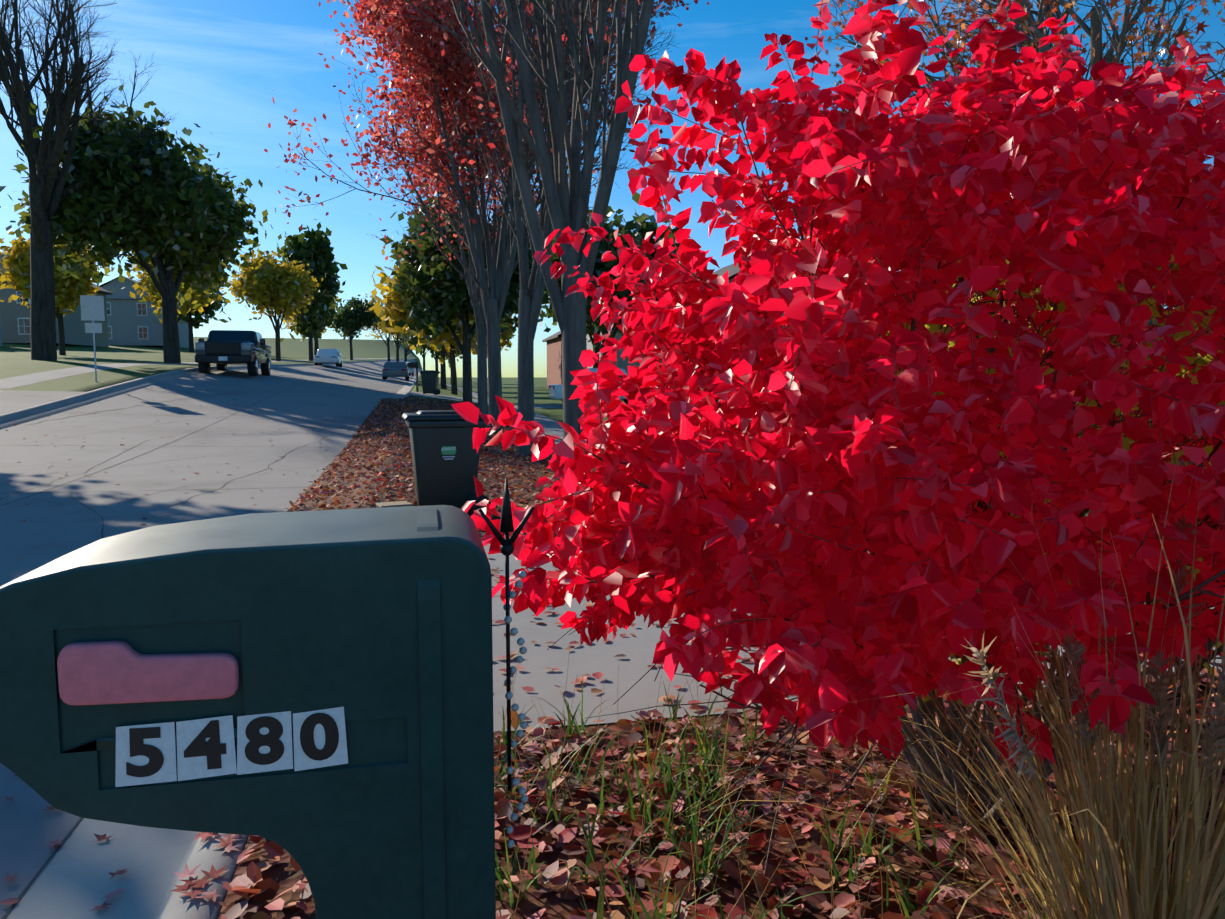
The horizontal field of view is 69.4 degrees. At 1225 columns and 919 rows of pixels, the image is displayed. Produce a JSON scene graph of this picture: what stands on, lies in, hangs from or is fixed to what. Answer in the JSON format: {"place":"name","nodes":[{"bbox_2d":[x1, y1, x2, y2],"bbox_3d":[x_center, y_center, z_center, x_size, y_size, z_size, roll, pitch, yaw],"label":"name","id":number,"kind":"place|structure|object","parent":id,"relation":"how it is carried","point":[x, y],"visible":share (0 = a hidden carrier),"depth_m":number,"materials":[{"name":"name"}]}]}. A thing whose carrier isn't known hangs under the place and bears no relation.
{"place":"outdoors","nodes":[
{"label":"outdoors","id":0,"kind":"place"},
{"bbox_2d":[0,390,83,413],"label":"driveway","id":1,"kind":"structure","parent":0,"point":[10,401],"depth_m":22.59,"materials":[{"name":"concrete"}]},
{"bbox_2d":[0,358,392,388],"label":"sidewalk","id":2,"kind":"structure","parent":0,"point":[14,382],"depth_m":29.70,"materials":[{"name":"concrete"}]},
{"bbox_2d":[0,360,421,918],"bbox_3d":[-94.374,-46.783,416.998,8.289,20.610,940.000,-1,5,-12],"label":"road","id":3,"kind":"structure","parent":0,"point":[54,525],"depth_m":14.57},
{"bbox_2d":[2,772,129,910],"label":"fallen leaves","id":4,"kind":"object","parent":3,"relation":"on","point":[110,895],"visible":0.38,"depth_m":2.64,"materials":[{"name":"red plant"}]},
{"bbox_2d":[0,363,412,918],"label":"road joints","id":5,"kind":"object","parent":3,"relation":"on","point":[38,872],"visible":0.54,"depth_m":11.52,"materials":[{"name":"grey asphalt"}]},
{"bbox_2d":[195,330,271,375],"bbox_3d":[-15.761,-4.421,37.056,2.560,1.886,5.866,-1,5,-13],"label":"pickup truck","id":6,"kind":"object","parent":3,"relation":"on","point":[222,349],"visible":0.98,"depth_m":35.09,"materials":[{"name":"black paint"}]},
{"bbox_2d":[314,349,342,366],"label":"white car","id":7,"kind":"object","parent":3,"relation":"on","point":[327,356],"visible":0.94,"depth_m":72.77,"materials":[{"name":"white paint"}]},
{"bbox_2d":[382,362,408,380],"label":"grey car","id":8,"kind":"object","parent":3,"relation":"on","point":[394,369],"visible":0.9,"depth_m":65.61,"materials":[{"name":"grey paint"}]},
{"bbox_2d":[406,362,413,375],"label":"mailbox","id":9,"kind":"object","parent":3,"relation":"on","point":[411,371],"visible":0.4,"depth_m":104.68,"materials":[{"name":"white paint"}]},
{"bbox_2d":[410,391,627,407],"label":"driveway","id":10,"kind":"structure","parent":0,"point":[413,393],"depth_m":37.91,"materials":[{"name":"concrete"}]},
{"bbox_2d":[419,370,439,394],"bbox_3d":[-7.838,-3.304,38.040,0.832,1.053,0.644,0,5,-4],"label":"wheelie bin","id":11,"kind":"object","parent":10,"relation":"on","point":[429,378],"visible":0.98,"depth_m":37.78,"materials":[{"name":"green plastic"}]},
{"bbox_2d":[549,368,627,403],"bbox_3d":[-0.408,-3.207,39.128,4.660,1.645,1.910,-1,5,-12],"label":"white suv","id":12,"kind":"object","parent":10,"relation":"on","point":[555,391],"visible":0.15,"depth_m":38.21,"materials":[{"name":"white paint"}]},
{"bbox_2d":[0,337,1194,918],"bbox_3d":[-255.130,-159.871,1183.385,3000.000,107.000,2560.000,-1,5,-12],"label":"ground","id":13,"kind":"structure","parent":0,"point":[16,359],"depth_m":51.83,"materials":[{"name":"green plant"}]},
{"bbox_2d":[0,271,6,345],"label":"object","id":14,"kind":"structure","parent":13,"relation":"on","point":[0,324],"depth_m":69.40,"materials":[{"name":"grey"}]},
{"bbox_2d":[0,252,112,346],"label":"house","id":15,"kind":"structure","parent":13,"relation":"on","point":[15,322],"depth_m":80.30,"materials":[{"name":"beige paint"}]},
{"bbox_2d":[0,221,113,354],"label":"yellow tree leaves","id":16,"kind":"object","parent":13,"relation":"on","point":[17,257],"depth_m":49.90,"materials":[{"name":"yellow plant"}]},
{"bbox_2d":[0,0,179,360],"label":"bare tree","id":17,"kind":"object","parent":13,"relation":"on","point":[45,158],"visible":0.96,"depth_m":35.37,"materials":[{"name":"brown plant"}]},
{"bbox_2d":[80,295,104,381],"bbox_3d":[-15.847,-3.668,27.049,0.620,2.700,0.038,-2,6,-24],"label":"street sign post","id":18,"kind":"object","parent":13,"relation":"on","point":[92,307],"visible":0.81,"depth_m":26.98,"materials":[{"name":"metal"}]},
{"bbox_2d":[0,86,275,363],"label":"yellow green tree","id":19,"kind":"object","parent":13,"relation":"on","point":[202,228],"depth_m":40.39,"materials":[{"name":"plant"}]},
{"bbox_2d":[99,277,188,348],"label":"house","id":20,"kind":"structure","parent":13,"relation":"on","point":[131,321],"depth_m":105.75,"materials":[{"name":"grey"}]},
{"bbox_2d":[126,266,227,322],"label":"yellow tree leaves","id":21,"kind":"object","parent":13,"relation":"on","point":[151,290],"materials":[{"name":"yellow plant"}]},
{"bbox_2d":[187,310,217,351],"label":"pyramid tree","id":22,"kind":"object","parent":13,"relation":"on","point":[190,334],"visible":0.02,"depth_m":96.53,"materials":[{"name":"brown plant"}]},
{"bbox_2d":[177,269,230,328],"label":"pyramid tree leaves","id":23,"kind":"object","parent":22,"relation":"attached to","point":[216,305],"visible":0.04,"depth_m":96.92,"materials":[{"name":"green plant"}]},
{"bbox_2d":[0,359,413,428],"bbox_3d":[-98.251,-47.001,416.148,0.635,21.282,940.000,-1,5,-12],"label":"kerb","id":24,"kind":"structure","parent":13,"relation":"on","point":[25,415],"depth_m":24.70,"materials":[{"name":"concrete"}]},
{"bbox_2d":[5,372,420,918],"bbox_3d":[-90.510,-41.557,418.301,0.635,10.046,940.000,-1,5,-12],"label":"kerb","id":25,"kind":"structure","parent":13,"relation":"on","point":[72,880],"depth_m":2.62,"materials":[{"name":"concrete"}]},
{"bbox_2d":[171,831,246,901],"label":"fallen leaves","id":26,"kind":"object","parent":25,"relation":"on","point":[203,881],"visible":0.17,"depth_m":2.42,"materials":[{"name":"red plant"}]},
{"bbox_2d":[222,247,325,360],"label":"yellow tree leaves","id":27,"kind":"object","parent":13,"relation":"on","point":[271,286],"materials":[{"name":"yellow plant"}]},
{"bbox_2d":[280,299,335,348],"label":"tree leaves","id":28,"kind":"object","parent":13,"relation":"on","point":[288,323],"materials":[{"name":"green plant"}]},
{"bbox_2d":[291,296,338,354],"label":"yellow tree leaves","id":29,"kind":"object","parent":13,"relation":"on","point":[332,304],"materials":[{"name":"plant"}]},
{"bbox_2d":[308,293,326,360],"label":"pyramid tree","id":30,"kind":"object","parent":13,"relation":"on","point":[311,358],"visible":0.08,"depth_m":90.68,"materials":[{"name":"brown plant"}]},
{"bbox_2d":[274,222,347,343],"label":"pyramid tree leaves","id":31,"kind":"object","parent":30,"relation":"attached to","point":[315,249],"visible":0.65,"depth_m":89.48,"materials":[{"name":"green plant"}]},
{"bbox_2d":[327,294,385,359],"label":"tree leaves","id":32,"kind":"object","parent":13,"relation":"on","point":[344,321],"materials":[{"name":"green plant"}]},
{"bbox_2d":[362,292,391,361],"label":"tree leaves","id":33,"kind":"object","parent":13,"relation":"on","point":[375,335],"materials":[{"name":"green plant"}]},
{"bbox_2d":[374,306,406,361],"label":"tree leaves","id":34,"kind":"object","parent":13,"relation":"on","point":[387,325],"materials":[{"name":"yellow plant"}]},
{"bbox_2d":[393,332,416,361],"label":"bare tree","id":35,"kind":"object","parent":13,"relation":"on","point":[406,349],"visible":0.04,"depth_m":145.16,"materials":[{"name":"brown plant"}]},
{"bbox_2d":[399,336,426,369],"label":"tree","id":36,"kind":"object","parent":13,"relation":"on","point":[423,356],"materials":[{"name":"green plant"}]},
{"bbox_2d":[407,361,418,391],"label":"mailbox","id":37,"kind":"object","parent":13,"relation":"on","point":[414,364],"visible":0.88,"depth_m":40.22,"materials":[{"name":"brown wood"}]},
{"bbox_2d":[397,316,439,381],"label":"tree leaves","id":38,"kind":"object","parent":13,"relation":"on","point":[411,340],"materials":[{"name":"yellow plant"}]},
{"bbox_2d":[287,395,591,538],"bbox_3d":[-3.917,-0.793,20.364,4.150,0.911,26.584,-1,5,-12],"label":"mulch bed","id":39,"kind":"object","parent":13,"relation":"on","point":[346,490],"depth_m":12.33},
{"bbox_2d":[404,332,476,365],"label":"tree leaves","id":40,"kind":"object","parent":13,"relation":"on","point":[457,353],"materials":[{"name":"yellow plant"}]},
{"bbox_2d":[365,249,517,394],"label":"tree leaves","id":41,"kind":"object","parent":13,"relation":"on","point":[392,301],"depth_m":44.58,"materials":[{"name":"yellow plant"}]},
{"bbox_2d":[408,330,476,388],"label":"tree","id":42,"kind":"object","parent":13,"relation":"on","point":[443,373],"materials":[{"name":"plant"}]},
{"bbox_2d":[402,410,490,514],"bbox_3d":[-1.650,0.041,8.819,0.832,1.053,0.644,-1,5,-16],"label":"trash bin","id":43,"kind":"object","parent":13,"relation":"on","point":[445,458],"visible":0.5,"depth_m":8.55,"materials":[{"name":"black plastic"}]},
{"bbox_2d":[380,166,558,402],"bbox_3d":[-4.673,-6.018,30.250,6.367,8.670,7.840,-1,5,-12],"label":"green tree","id":44,"kind":"object","parent":13,"relation":"on","point":[420,273],"depth_m":29.09,"materials":[{"name":"green plant"}]},
{"bbox_2d":[351,3,593,414],"bbox_3d":[-3.883,-7.385,25.031,6.745,12.600,7.886,-1,5,-12],"label":"tree","id":45,"kind":"object","parent":13,"relation":"on","point":[475,295],"visible":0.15,"depth_m":25.48,"materials":[{"name":"grey plant"}]},
{"bbox_2d":[333,0,595,286],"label":"parkway tree leaves","id":46,"kind":"object","parent":45,"relation":"attached to","point":[487,185],"visible":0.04,"depth_m":25.34,"materials":[{"name":"red plant"}]},
{"bbox_2d":[282,0,690,433],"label":"tree","id":47,"kind":"object","parent":13,"relation":"on","point":[493,297],"visible":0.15,"depth_m":19.26,"materials":[{"name":"grey plant"}]},
{"bbox_2d":[264,0,709,258],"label":"parkway tree leaves","id":48,"kind":"object","parent":47,"relation":"on","point":[399,10],"visible":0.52,"depth_m":18.25,"materials":[{"name":"red plant"}]},
{"bbox_2d":[456,315,517,354],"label":"tree leaves","id":49,"kind":"object","parent":13,"relation":"on","point":[504,335],"visible":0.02,"depth_m":93.25,"materials":[{"name":"plant"}]},
{"bbox_2d":[374,0,658,454],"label":"tree","id":50,"kind":"object","parent":13,"relation":"on","point":[567,199],"visible":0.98,"depth_m":10.01,"materials":[{"name":"grey plant"}]},
{"bbox_2d":[561,0,662,62],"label":"parkway tree leaves","id":51,"kind":"object","parent":50,"relation":"attached to","point":[590,30],"visible":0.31,"depth_m":11.58,"materials":[{"name":"red plant"}]},
{"bbox_2d":[398,0,678,455],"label":"tree","id":52,"kind":"object","parent":13,"relation":"on","point":[532,288],"visible":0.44,"depth_m":14.67,"materials":[{"name":"grey plant"}]},
{"bbox_2d":[418,0,671,173],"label":"parkway tree leaves","id":53,"kind":"object","parent":52,"relation":"attached to","point":[494,115],"visible":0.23,"depth_m":14.15,"materials":[{"name":"red plant"}]},
{"bbox_2d":[542,331,562,387],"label":"house","id":54,"kind":"structure","parent":13,"relation":"on","point":[554,359],"depth_m":94.60,"materials":[{"name":"orange brick"}]},
{"bbox_2d":[540,301,621,367],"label":"tree","id":55,"kind":"object","parent":13,"relation":"on","point":[596,349],"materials":[{"name":"green plant"}]},
{"bbox_2d":[530,192,690,358],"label":"tree leaves","id":56,"kind":"object","parent":13,"relation":"on","point":[641,225],"depth_m":39.11,"materials":[{"name":"green plant"}]},
{"bbox_2d":[586,332,642,376],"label":"house","id":57,"kind":"structure","parent":13,"relation":"on","point":[621,363],"depth_m":65.75,"materials":[{"name":"grey"}]},
{"bbox_2d":[218,668,1224,918],"bbox_3d":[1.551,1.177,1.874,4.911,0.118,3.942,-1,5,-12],"label":"bed leaf litter","id":58,"kind":"object","parent":13,"relation":"on","point":[249,884],"visible":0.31,"depth_m":2.61,"materials":[{"name":"brown plant"}]},
{"bbox_2d":[0,505,495,918],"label":"mailbox","id":59,"kind":"object","parent":58,"relation":"on","point":[310,693],"visible":1,"depth_m":0.92,"materials":[{"name":"green plastic"}]},
{"bbox_2d":[478,478,534,847],"bbox_3d":[-0.118,0.233,1.002,0.063,0.427,0.027,-1,5,-12],"label":"garden stake","id":60,"kind":"object","parent":58,"relation":"in","point":[507,542],"visible":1,"depth_m":1.00,"materials":[{"name":"black metal"}]},
{"bbox_2d":[494,646,1029,918],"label":"dry stems","id":61,"kind":"object","parent":58,"relation":"on","point":[700,805],"visible":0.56,"depth_m":2.42,"materials":[{"name":"plant"}]},
{"bbox_2d":[494,676,1171,918],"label":"bed weeds","id":62,"kind":"object","parent":58,"relation":"on","point":[906,906],"visible":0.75,"depth_m":2.57,"materials":[{"name":"green plant"}]},
{"bbox_2d":[451,0,1224,874],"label":"burning bush","id":63,"kind":"object","parent":58,"relation":"on","point":[1083,238],"depth_m":1.87,"materials":[{"name":"red plant"}]},
{"bbox_2d":[670,430,1224,918],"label":"ornamental grass blades","id":64,"kind":"object","parent":58,"relation":"on","point":[1194,892],"visible":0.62,"depth_m":1.72,"materials":[{"name":"beige plant"}]},
{"bbox_2d":[979,521,1223,918],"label":"ornamental grass","id":65,"kind":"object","parent":58,"relation":"on","point":[1159,835],"visible":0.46,"depth_m":1.72,"materials":[{"name":"beige plant"}]},
{"bbox_2d":[960,456,1224,780],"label":"grass plumes","id":66,"kind":"object","parent":65,"relation":"on","point":[1078,647],"visible":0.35,"depth_m":1.66,"materials":[{"name":"beige plant"}]},
{"bbox_2d":[1038,607,1224,881],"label":"ornamental grass blades","id":67,"kind":"object","parent":58,"relation":"on","point":[1172,766],"visible":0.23,"depth_m":1.77,"materials":[{"name":"beige plant"}]},
{"bbox_2d":[660,262,839,371],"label":"house","id":68,"kind":"structure","parent":13,"relation":"on","point":[732,271],"depth_m":49.39,"materials":[{"name":"beige"}]},
{"bbox_2d":[805,0,1224,416],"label":"tree","id":69,"kind":"object","parent":13,"relation":"on","point":[1096,27],"depth_m":7.96,"materials":[{"name":"red plant"}]},
{"bbox_2d":[0,0,1224,376],"label":"sky","id":70,"kind":"structure","parent":0,"point":[219,65],"materials":[{"name":"blue"}]},
{"bbox_2d":[439,381,1224,782],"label":"sidewalk","id":71,"kind":"structure","parent":0,"point":[551,425],"depth_m":22.75,"materials":[{"name":"concrete"}]},
{"bbox_2d":[484,544,1221,730],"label":"driveway","id":72,"kind":"structure","parent":0,"point":[626,673],"depth_m":4.13,"materials":[{"name":"concrete"}]},
{"bbox_2d":[491,554,1146,719],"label":"fallen leaves","id":73,"kind":"object","parent":72,"relation":"on","point":[597,675],"visible":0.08,"depth_m":4.14,"materials":[{"name":"brown plant"}]},
{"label":"ornamental grass plume stems","id":74,"kind":"object","parent":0,"visible":0},
{"bbox_2d":[1146,687,1224,768],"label":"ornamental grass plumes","id":75,"kind":"object","parent":74,"relation":"on","point":[1197,729],"visible":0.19,"depth_m":1.98,"materials":[{"name":"beige plant"}]}
]}

